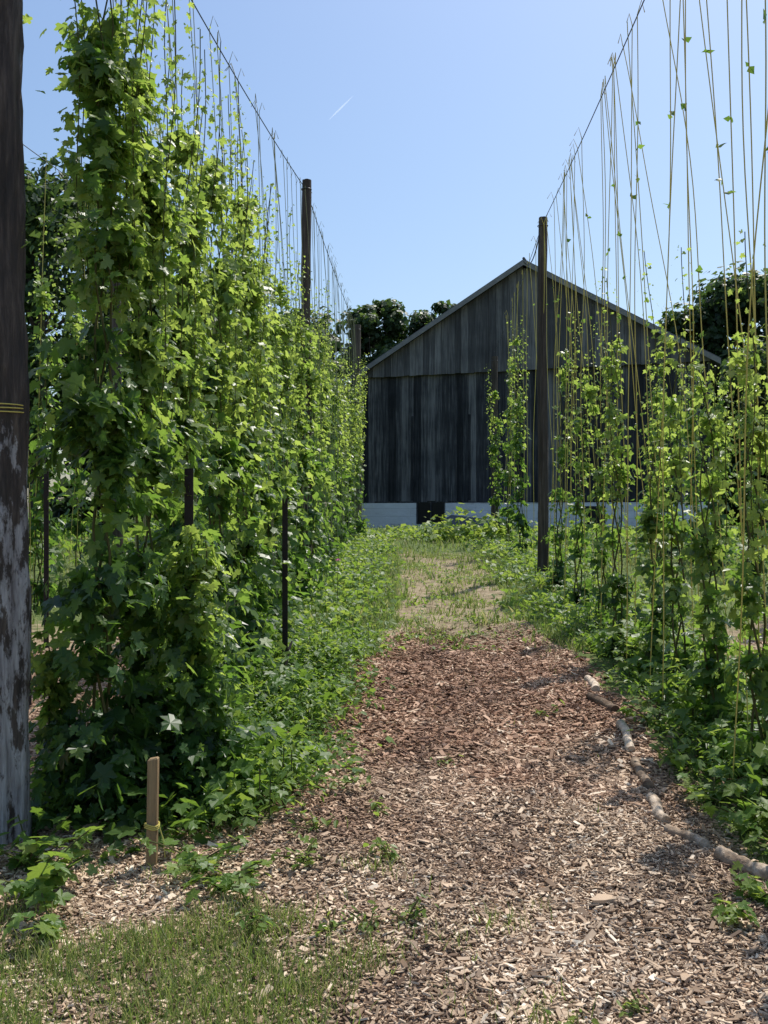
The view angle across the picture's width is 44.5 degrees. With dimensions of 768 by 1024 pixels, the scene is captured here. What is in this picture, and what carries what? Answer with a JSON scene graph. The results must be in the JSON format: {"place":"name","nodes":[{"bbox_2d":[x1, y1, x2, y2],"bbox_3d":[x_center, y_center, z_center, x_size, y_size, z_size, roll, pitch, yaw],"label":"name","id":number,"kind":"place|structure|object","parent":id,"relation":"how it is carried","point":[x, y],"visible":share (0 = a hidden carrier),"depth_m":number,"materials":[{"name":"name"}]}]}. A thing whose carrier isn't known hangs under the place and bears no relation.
{"place":"outdoors","nodes":[
{"label":"outdoors","id":0,"kind":"place"},
{"bbox_2d":[0,512,767,1023],"bbox_3d":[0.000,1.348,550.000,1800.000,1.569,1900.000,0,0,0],"label":"ground","id":1,"kind":"structure","parent":0,"point":[484,592],"depth_m":4.02,"materials":[{"name":"wood"}]},
{"bbox_2d":[0,0,32,848],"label":"trellis post","id":2,"kind":"object","parent":1,"relation":"on","point":[15,635],"visible":0.92,"depth_m":3.93,"materials":[{"name":"wood"}]},
{"bbox_2d":[2,884,75,942],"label":"weed plant","id":3,"kind":"object","parent":1,"relation":"on","point":[51,900],"visible":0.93,"depth_m":3.17,"materials":[{"name":"green plant"}]},
{"bbox_2d":[0,815,89,872],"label":"weed plant","id":4,"kind":"object","parent":1,"relation":"on","point":[29,846],"visible":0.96,"depth_m":3.70,"materials":[{"name":"green plant"}]},
{"bbox_2d":[44,471,48,647],"bbox_3d":[-2.950,0.458,8.211,0.044,1.650,0.046,0,0,0],"label":"steel post","id":5,"kind":"object","parent":1,"relation":"on","point":[46,528],"visible":0.7,"depth_m":8.20,"materials":[{"name":"metal"}]},
{"bbox_2d":[0,826,103,903],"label":"weed plant","id":6,"kind":"object","parent":1,"relation":"on","point":[58,872],"visible":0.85,"depth_m":3.37,"materials":[{"name":"green plant"}]},
{"bbox_2d":[27,214,87,612],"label":"hop plant","id":7,"kind":"object","parent":1,"relation":"on","point":[41,295],"visible":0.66,"depth_m":10.37,"materials":[{"name":"green plant"}]},
{"bbox_2d":[28,155,99,603],"bbox_3d":[-3.838,-1.528,9.643,0.298,5.358,5.800,0,0,3],"label":"trellis twine","id":8,"kind":"object","parent":1,"relation":"on","point":[38,427],"visible":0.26,"depth_m":10.56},
{"bbox_2d":[30,241,107,578],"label":"hop plant","id":9,"kind":"object","parent":1,"relation":"on","point":[70,321],"visible":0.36,"depth_m":11.59,"materials":[{"name":"green plant"}]},
{"bbox_2d":[28,631,138,820],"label":"hop plant","id":10,"kind":"object","parent":1,"relation":"on","point":[56,692],"visible":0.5,"depth_m":4.29,"materials":[{"name":"green plant"}]},
{"bbox_2d":[24,150,159,534],"bbox_3d":[-7.819,-3.838,22.057,5.099,8.973,5.957,0,0,-27],"label":"deciduous tree","id":11,"kind":"object","parent":1,"relation":"on","point":[37,197],"visible":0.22,"depth_m":21.09,"materials":[{"name":"green plant"}]},
{"bbox_2d":[21,0,202,875],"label":"hop plant","id":12,"kind":"object","parent":1,"relation":"on","point":[103,424],"visible":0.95,"depth_m":4.22,"materials":[{"name":"green plant"}]},
{"bbox_2d":[46,390,206,526],"bbox_3d":[-23.987,-1.394,39.756,33.354,7.908,12.290,0,0,0],"label":"distant tree line","id":13,"kind":"object","parent":1,"relation":"on","point":[58,510],"visible":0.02,"depth_m":38.95,"materials":[{"name":"green plant"}]},
{"bbox_2d":[48,0,245,778],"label":"hop plant","id":14,"kind":"object","parent":1,"relation":"on","point":[150,334],"visible":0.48,"depth_m":4.61,"materials":[{"name":"green plant"}]},
{"bbox_2d":[144,756,164,867],"bbox_3d":[-0.915,1.252,3.759,0.093,0.541,0.060,0,0,0],"label":"wooden stake","id":15,"kind":"object","parent":1,"relation":"on","point":[152,826],"visible":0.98,"depth_m":3.74,"materials":[{"name":"brown wood"}]},
{"bbox_2d":[29,513,296,565],"bbox_3d":[-6.849,0.415,20.794,11.945,1.182,15.577,0,0,0],"label":"weed patch","id":16,"kind":"object","parent":1,"relation":"on","point":[65,545],"visible":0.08,"depth_m":17.55,"materials":[{"name":"green plant"}]},
{"bbox_2d":[30,629,337,848],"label":"groundcover plants","id":17,"kind":"object","parent":1,"relation":"on","point":[180,808],"visible":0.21,"depth_m":4.39,"materials":[{"name":"green plant"}]},
{"bbox_2d":[121,278,252,526],"bbox_3d":[-5.948,-3.117,26.902,4.833,7.469,5.064,0,0,0],"label":"deciduous tree","id":18,"kind":"object","parent":1,"relation":"on","point":[155,312],"visible":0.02,"depth_m":25.96,"materials":[{"name":"green plant"}]},
{"bbox_2d":[184,468,193,674],"bbox_3d":[-0.960,0.635,4.631,0.044,1.700,0.046,0,0,0],"label":"steel post","id":19,"kind":"object","parent":1,"relation":"on","point":[189,501],"visible":0.24,"depth_m":4.62,"materials":[{"name":"metal"}]},
{"bbox_2d":[111,40,273,719],"bbox_3d":[-1.219,-0.733,5.598,0.909,4.281,1.259,0,0,-23],"label":"hop plant","id":20,"kind":"object","parent":1,"relation":"on","point":[189,393],"visible":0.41,"depth_m":5.46,"materials":[{"name":"green plant"}]},
{"bbox_2d":[141,828,249,877],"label":"weed plant","id":21,"kind":"object","parent":1,"relation":"on","point":[185,857],"visible":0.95,"depth_m":3.70,"materials":[{"name":"green plant"}]},
{"bbox_2d":[112,95,285,704],"bbox_3d":[-1.229,-0.798,6.330,1.246,4.283,1.036,0,0,0],"label":"hop plant","id":22,"kind":"object","parent":1,"relation":"on","point":[221,504],"visible":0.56,"depth_m":6.38,"materials":[{"name":"green plant"}]},
{"bbox_2d":[0,613,403,862],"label":"groundcover plants","id":23,"kind":"object","parent":1,"relation":"on","point":[284,766],"visible":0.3,"depth_m":5.51,"materials":[{"name":"green plant"}]},
{"bbox_2d":[130,524,290,836],"bbox_3d":[-0.863,0.773,4.612,0.800,1.433,0.971,0,0,23],"label":"hop plant","id":24,"kind":"object","parent":1,"relation":"on","point":[204,693],"visible":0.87,"depth_m":4.48,"materials":[{"name":"green plant"}]},
{"bbox_2d":[181,859,272,905],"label":"weed plant","id":25,"kind":"object","parent":1,"relation":"on","point":[246,872],"visible":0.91,"depth_m":3.48,"materials":[{"name":"green plant"}]},
{"bbox_2d":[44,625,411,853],"bbox_3d":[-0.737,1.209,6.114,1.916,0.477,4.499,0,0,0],"label":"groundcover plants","id":26,"kind":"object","parent":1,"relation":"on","point":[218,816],"visible":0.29,"depth_m":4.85,"materials":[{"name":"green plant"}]},
{"bbox_2d":[108,0,363,619],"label":"trellis twine","id":27,"kind":"object","parent":1,"relation":"on","point":[315,324],"visible":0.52,"depth_m":11.67,"materials":[{"name":"fabric"}]},
{"bbox_2d":[226,883,275,931],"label":"weed plant","id":28,"kind":"object","parent":1,"relation":"on","point":[261,923],"visible":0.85,"depth_m":3.23,"materials":[{"name":"green plant"}]},
{"bbox_2d":[206,144,330,639],"bbox_3d":[-1.148,-0.994,8.014,1.101,4.568,0.960,0,0,41],"label":"hop plant","id":29,"kind":"object","parent":1,"relation":"on","point":[270,498],"visible":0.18,"depth_m":8.12,"materials":[{"name":"green plant"}]},
{"bbox_2d":[208,81,341,680],"bbox_3d":[-1.038,-0.899,7.190,1.520,4.485,1.095,0,0,36],"label":"hop plant","id":30,"kind":"object","parent":1,"relation":"on","point":[249,547],"visible":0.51,"depth_m":7.13,"materials":[{"name":"green plant"}]},
{"bbox_2d":[224,193,331,624],"bbox_3d":[-1.101,-0.895,9.123,0.972,4.230,1.162,0,0,-22],"label":"hop plant","id":31,"kind":"object","parent":1,"relation":"on","point":[275,338],"visible":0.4,"depth_m":8.95,"materials":[{"name":"green plant"}]},
{"bbox_2d":[282,499,287,657],"bbox_3d":[-0.770,0.619,7.311,0.044,1.473,0.046,0,0,0],"label":"steel post","id":32,"kind":"object","parent":1,"relation":"on","point":[285,574],"visible":0.84,"depth_m":7.30,"materials":[{"name":"metal"}]},
{"bbox_2d":[270,835,323,869],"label":"weed plant","id":33,"kind":"object","parent":1,"relation":"on","point":[305,839],"visible":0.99,"depth_m":3.73,"materials":[{"name":"green plant"}]},
{"bbox_2d":[255,204,341,618],"bbox_3d":[-1.005,-1.011,9.987,1.114,4.410,0.967,0,0,0],"label":"hop plant","id":34,"kind":"object","parent":1,"relation":"on","point":[286,364],"visible":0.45,"depth_m":9.92,"materials":[{"name":"green plant"}]},
{"bbox_2d":[0,846,599,1023],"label":"grass","id":35,"kind":"structure","parent":1,"relation":"on","point":[159,933],"depth_m":2.92,"materials":[{"name":"plant"}]},
{"bbox_2d":[301,179,312,579],"bbox_3d":[-0.997,-1.507,12.101,0.151,5.560,0.143,0,0,0],"label":"trellis post","id":36,"kind":"object","parent":1,"relation":"on","point":[305,247],"visible":0.48,"depth_m":12.05,"materials":[{"name":"wood"}]},
{"bbox_2d":[273,251,341,599],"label":"hop plant","id":37,"kind":"object","parent":1,"relation":"on","point":[302,428],"visible":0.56,"depth_m":10.86,"materials":[{"name":"green plant"}]},
{"bbox_2d":[281,264,341,588],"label":"hop plant","id":38,"kind":"object","parent":1,"relation":"on","point":[314,378],"visible":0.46,"depth_m":11.98,"materials":[{"name":"green plant"}]},
{"bbox_2d":[292,280,337,573],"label":"hop plant","id":39,"kind":"object","parent":1,"relation":"on","point":[324,452],"visible":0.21,"depth_m":13.16,"materials":[{"name":"green plant"}]},
{"bbox_2d":[269,306,363,507],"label":"deciduous tree","id":40,"kind":"object","parent":1,"relation":"on","point":[339,344],"visible":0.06,"depth_m":57.14,"materials":[{"name":"green plant"}]},
{"bbox_2d":[312,289,353,564],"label":"hop plant","id":41,"kind":"object","parent":1,"relation":"on","point":[327,390],"visible":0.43,"depth_m":13.97,"materials":[{"name":"green plant"}]},
{"bbox_2d":[312,304,355,554],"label":"hop plant","id":42,"kind":"object","parent":1,"relation":"on","point":[334,437],"visible":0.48,"depth_m":15.99,"materials":[{"name":"green plant"}]},
{"bbox_2d":[325,356,351,545],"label":"hop plant","id":43,"kind":"object","parent":1,"relation":"on","point":[345,535],"visible":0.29,"depth_m":16.94,"materials":[{"name":"green plant"}]},
{"bbox_2d":[326,351,357,547],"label":"hop plant","id":44,"kind":"object","parent":1,"relation":"on","point":[339,497],"visible":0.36,"depth_m":17.98,"materials":[{"name":"green plant"}]},
{"bbox_2d":[264,533,422,636],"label":"groundcover plants","id":45,"kind":"object","parent":1,"relation":"on","point":[334,615],"visible":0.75,"depth_m":11.63,"materials":[{"name":"green plant"}]},
{"bbox_2d":[333,355,357,539],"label":"hop plant","id":46,"kind":"object","parent":1,"relation":"on","point":[348,454],"visible":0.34,"depth_m":18.91,"materials":[{"name":"green plant"}]},
{"bbox_2d":[341,357,366,537],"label":"hop plant","id":47,"kind":"object","parent":1,"relation":"on","point":[353,530],"visible":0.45,"depth_m":20.03,"materials":[{"name":"green plant"}]},
{"bbox_2d":[352,324,361,527],"bbox_3d":[-0.669,-1.839,22.996,0.255,5.510,0.248,0,0,0],"label":"trellis post","id":48,"kind":"object","parent":1,"relation":"on","point":[357,341],"visible":0.34,"depth_m":22.91,"materials":[{"name":"wood"}]},
{"bbox_2d":[348,353,370,529],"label":"hop plant","id":49,"kind":"object","parent":1,"relation":"on","point":[362,478],"visible":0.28,"depth_m":21.92,"materials":[{"name":"green plant"}]},
{"bbox_2d":[349,373,370,537],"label":"hop plant","id":50,"kind":"object","parent":1,"relation":"on","point":[356,499],"visible":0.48,"depth_m":20.98,"materials":[{"name":"green plant"}]},
{"bbox_2d":[341,900,388,934],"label":"weed plant","id":51,"kind":"object","parent":1,"relation":"on","point":[366,923],"visible":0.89,"depth_m":3.23,"materials":[{"name":"green plant"}]},
{"bbox_2d":[336,298,413,486],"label":"deciduous tree","id":52,"kind":"object","parent":1,"relation":"on","point":[394,322],"visible":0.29,"depth_m":59.22,"materials":[{"name":"green plant"}]},
{"bbox_2d":[363,837,399,860],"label":"weed plant","id":53,"kind":"object","parent":1,"relation":"on","point":[384,849],"visible":0.89,"depth_m":3.74,"materials":[{"name":"green plant"}]},
{"bbox_2d":[0,622,767,1023],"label":"wood chip mulch","id":54,"kind":"object","parent":1,"relation":"on","point":[584,782],"visible":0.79,"depth_m":3.68,"materials":[{"name":"wood"}]},
{"bbox_2d":[646,792,670,824],"bbox_3d":[1.268,1.378,4.363,0.074,0.073,0.295,0,0,5],"label":"edging log","id":55,"kind":"object","parent":54,"relation":"on","point":[659,814],"visible":0.91,"depth_m":4.31,"materials":[{"name":"brown wood"}]},
{"bbox_2d":[29,523,767,651],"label":"grass","id":56,"kind":"structure","parent":1,"relation":"on","point":[439,543],"depth_m":13.82,"materials":[{"name":"plant"}]},
{"bbox_2d":[390,893,439,926],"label":"weed plant","id":57,"kind":"object","parent":1,"relation":"on","point":[415,913],"visible":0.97,"depth_m":3.25,"materials":[{"name":"green plant"}]},
{"bbox_2d":[358,523,501,541],"bbox_3d":[0.653,0.524,23.062,4.726,0.456,5.300,0,0,0],"label":"weed patch","id":58,"kind":"object","parent":1,"relation":"on","point":[390,533],"visible":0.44,"depth_m":21.95,"materials":[{"name":"green plant"}]},
{"bbox_2d":[405,299,455,338],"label":"deciduous tree","id":59,"kind":"object","parent":1,"relation":"on","point":[421,319],"visible":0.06,"depth_m":60.92,"materials":[{"name":"green plant"}]},
{"bbox_2d":[401,503,522,542],"bbox_3d":[1.741,0.272,20.884,2.710,0.968,2.633,0,0,0],"label":"weed patch","id":60,"kind":"object","parent":1,"relation":"on","point":[434,532],"visible":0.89,"depth_m":20.66,"materials":[{"name":"green plant"}]},
{"bbox_2d":[162,649,767,916],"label":"grass","id":61,"kind":"structure","parent":1,"relation":"on","point":[753,849],"depth_m":4.47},
{"bbox_2d":[390,556,547,650],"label":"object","id":62,"kind":"object","parent":1,"relation":"on","point":[444,599],"visible":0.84,"depth_m":10.64,"materials":[{"name":"green plant"}]},
{"bbox_2d":[210,548,762,653],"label":"grass","id":63,"kind":"structure","parent":1,"relation":"on","point":[546,628],"depth_m":10.60,"materials":[{"name":"plant"}]},
{"bbox_2d":[491,356,498,523],"bbox_3d":[3.123,-1.743,26.496,0.234,5.310,0.229,0,0,0],"label":"trellis post","id":64,"kind":"object","parent":1,"relation":"on","point":[494,370],"visible":0.49,"depth_m":26.42,"materials":[{"name":"wood"}]},
{"bbox_2d":[484,364,507,535],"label":"hop plant","id":65,"kind":"object","parent":1,"relation":"on","point":[494,449],"visible":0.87,"depth_m":21.56,"materials":[{"name":"green plant"}]},
{"bbox_2d":[497,315,525,545],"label":"hop plant","id":66,"kind":"object","parent":1,"relation":"on","point":[507,476],"visible":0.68,"depth_m":19.44,"materials":[{"name":"green plant"}]},
{"bbox_2d":[501,321,537,554],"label":"hop plant","id":67,"kind":"object","parent":1,"relation":"on","point":[516,441],"visible":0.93,"depth_m":16.57,"materials":[{"name":"green plant"}]},
{"bbox_2d":[351,257,720,528],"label":"barn","id":68,"kind":"structure","parent":1,"relation":"on","point":[427,442],"depth_m":33.39,"materials":[{"name":"wood"}]},
{"bbox_2d":[418,503,443,522],"bbox_3d":[1.721,0.060,34.115,1.100,0.780,0.045,0,0,19],"label":"window","id":69,"kind":"structure","parent":68,"relation":"in","point":[437,508],"depth_m":34.12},
{"bbox_2d":[537,216,548,572],"bbox_3d":[2.301,-1.519,13.597,0.168,5.510,0.166,0,0,0],"label":"trellis post","id":70,"kind":"object","parent":1,"relation":"on","point":[543,521],"visible":0.89,"depth_m":13.54,"materials":[{"name":"wood"}]},
{"bbox_2d":[500,218,547,555],"bbox_3d":[2.522,-1.853,17.436,0.312,5.330,8.052,0,0,3],"label":"trellis twine","id":71,"kind":"object","parent":70,"relation":"attached to","point":[523,388],"visible":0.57,"depth_m":16.46,"materials":[{"name":"fabric"}]},
{"bbox_2d":[495,0,644,350],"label":"trellis wire","id":72,"kind":"object","parent":70,"relation":"attached to","point":[584,135],"visible":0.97,"depth_m":9.30,"materials":[{"name":"metal"}]},
{"bbox_2d":[547,0,767,674],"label":"trellis twine","id":73,"kind":"object","parent":72,"relation":"hanging from","point":[706,51],"visible":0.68,"depth_m":7.43,"materials":[{"name":"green fabric"}]},
{"bbox_2d":[541,311,584,589],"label":"hop plant","id":74,"kind":"object","parent":1,"relation":"on","point":[559,569],"visible":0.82,"depth_m":11.93,"materials":[{"name":"green plant"}]},
{"bbox_2d":[543,324,601,608],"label":"hop plant","id":75,"kind":"object","parent":1,"relation":"on","point":[576,535],"visible":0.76,"depth_m":10.36,"materials":[{"name":"green plant"}]},
{"bbox_2d":[449,530,703,630],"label":"groundcover plants","id":76,"kind":"object","parent":1,"relation":"on","point":[529,578],"visible":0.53,"depth_m":12.19,"materials":[{"name":"green plant"}]},
{"bbox_2d":[568,343,618,628],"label":"hop plant","id":77,"kind":"object","parent":1,"relation":"on","point":[590,393],"visible":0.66,"depth_m":9.10,"materials":[{"name":"green plant"}]},
{"bbox_2d":[589,267,659,657],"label":"hop plant","id":78,"kind":"object","parent":1,"relation":"on","point":[617,581],"visible":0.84,"depth_m":7.84,"materials":[{"name":"green plant"}]},
{"bbox_2d":[511,520,767,562],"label":"weed patch","id":79,"kind":"object","parent":1,"relation":"on","point":[675,552],"visible":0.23,"depth_m":18.12,"materials":[{"name":"green plant"}]},
{"bbox_2d":[630,757,653,788],"bbox_3d":[1.331,1.352,4.853,0.062,0.074,0.404,0,0,5],"label":"edging log","id":80,"kind":"object","parent":1,"relation":"on","point":[641,774],"visible":0.94,"depth_m":4.82,"materials":[{"name":"brown wood"}]},
{"bbox_2d":[626,358,664,545],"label":"hop plant","id":81,"kind":"object","parent":1,"relation":"on","point":[653,393],"visible":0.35,"depth_m":18.89,"materials":[{"name":"green plant"}]},
{"bbox_2d":[536,598,767,812],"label":"groundcover plants","id":82,"kind":"object","parent":1,"relation":"on","point":[746,767],"visible":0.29,"depth_m":5.81,"materials":[{"name":"green plant"}]},
{"bbox_2d":[538,0,767,778],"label":"trellis twine","id":83,"kind":"object","parent":1,"relation":"on","point":[699,269],"visible":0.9,"depth_m":7.07,"materials":[{"name":"beige fabric"}]},
{"bbox_2d":[618,392,688,677],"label":"hop plant","id":84,"kind":"object","parent":1,"relation":"on","point":[647,519],"visible":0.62,"depth_m":7.09,"materials":[{"name":"green plant"}]},
{"bbox_2d":[617,694,689,731],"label":"weed plant","id":85,"kind":"object","parent":1,"relation":"on","point":[651,724],"visible":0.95,"depth_m":5.60,"materials":[{"name":"green plant"}]},
{"bbox_2d":[644,345,683,542],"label":"hop plant","id":86,"kind":"object","parent":1,"relation":"on","point":[661,372],"visible":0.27,"depth_m":17.83,"materials":[{"name":"green plant"}]},
{"bbox_2d":[639,354,689,557],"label":"hop plant","id":87,"kind":"object","parent":1,"relation":"on","point":[673,480],"visible":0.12,"depth_m":16.57,"materials":[{"name":"green plant"}]},
{"bbox_2d":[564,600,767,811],"bbox_3d":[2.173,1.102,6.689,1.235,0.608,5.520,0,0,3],"label":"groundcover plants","id":88,"kind":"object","parent":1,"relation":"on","point":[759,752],"visible":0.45,"depth_m":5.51,"materials":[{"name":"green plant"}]},
{"bbox_2d":[635,245,709,701],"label":"hop plant","id":89,"kind":"object","parent":1,"relation":"on","point":[676,532],"visible":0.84,"depth_m":6.21,"materials":[{"name":"green plant"}]},
{"bbox_2d":[651,733,705,769],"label":"weed plant","id":90,"kind":"object","parent":1,"relation":"on","point":[683,757],"visible":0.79,"depth_m":4.96,"materials":[{"name":"green plant"}]},
{"bbox_2d":[664,824,710,848],"bbox_3d":[1.300,1.395,4.025,0.064,0.054,0.230,0,0,-28],"label":"edging log","id":91,"kind":"object","parent":1,"relation":"on","point":[686,835],"visible":0.73,"depth_m":4.01,"materials":[{"name":"brown wood"}]},
{"bbox_2d":[672,333,710,562],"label":"hop plant","id":92,"kind":"object","parent":1,"relation":"on","point":[698,461],"visible":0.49,"depth_m":15.30,"materials":[{"name":"green plant"}]},
{"bbox_2d":[657,302,744,374],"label":"deciduous tree","id":93,"kind":"object","parent":1,"relation":"on","point":[714,339],"visible":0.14,"depth_m":48.84,"materials":[{"name":"green plant"}]},
{"bbox_2d":[676,767,748,804],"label":"weed plant","id":94,"kind":"object","parent":1,"relation":"on","point":[717,793],"visible":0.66,"depth_m":4.51,"materials":[{"name":"green plant"}]},
{"bbox_2d":[672,332,762,740],"bbox_3d":[1.926,0.198,5.462,0.523,2.383,0.521,0,0,31],"label":"hop plant","id":95,"kind":"object","parent":1,"relation":"on","point":[705,553],"visible":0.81,"depth_m":5.44,"materials":[{"name":"green plant"}]},
{"bbox_2d":[691,347,743,571],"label":"hop plant","id":96,"kind":"object","parent":1,"relation":"on","point":[722,447],"visible":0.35,"depth_m":14.18,"materials":[{"name":"green plant"}]},
{"bbox_2d":[683,261,767,419],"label":"deciduous tree","id":97,"kind":"object","parent":1,"relation":"on","point":[712,298],"visible":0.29,"depth_m":48.58,"materials":[{"name":"green plant"}]},
{"bbox_2d":[685,781,767,835],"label":"weed plant","id":98,"kind":"object","parent":1,"relation":"on","point":[753,812],"visible":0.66,"depth_m":4.09,"materials":[{"name":"green plant"}]},
{"bbox_2d":[701,229,767,799],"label":"hop plant","id":99,"kind":"object","parent":1,"relation":"on","point":[750,662],"visible":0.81,"depth_m":4.72,"materials":[{"name":"green plant"}]},
{"bbox_2d":[710,893,759,927],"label":"weed plant","id":100,"kind":"object","parent":1,"relation":"on","point":[731,915],"visible":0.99,"depth_m":3.22,"materials":[{"name":"green plant"}]},
{"bbox_2d":[711,335,767,525],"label":"plant","id":101,"kind":"object","parent":1,"relation":"on","point":[763,362],"visible":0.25,"depth_m":35.31,"materials":[{"name":"green plant"}]},
{"bbox_2d":[713,845,767,881],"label":"edging log","id":102,"kind":"object","parent":1,"relation":"on","point":[722,853],"visible":0.75,"depth_m":3.69,"materials":[{"name":"brown wood"}]},
{"bbox_2d":[727,363,767,583],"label":"hop plant","id":103,"kind":"object","parent":1,"relation":"on","point":[747,492],"visible":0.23,"depth_m":13.00,"materials":[{"name":"green plant"}]},
{"bbox_2d":[728,798,767,856],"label":"weed plant","id":104,"kind":"object","parent":1,"relation":"on","point":[739,819],"visible":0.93,"depth_m":3.92,"materials":[{"name":"green plant"}]},
{"bbox_2d":[729,860,767,906],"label":"weed plant","id":105,"kind":"object","parent":1,"relation":"on","point":[752,886],"visible":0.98,"depth_m":3.44,"materials":[{"name":"green plant"}]},
{"bbox_2d":[21,0,767,511],"label":"sky","id":106,"kind":"structure","parent":0,"point":[432,139],"materials":[{"name":"blue"}]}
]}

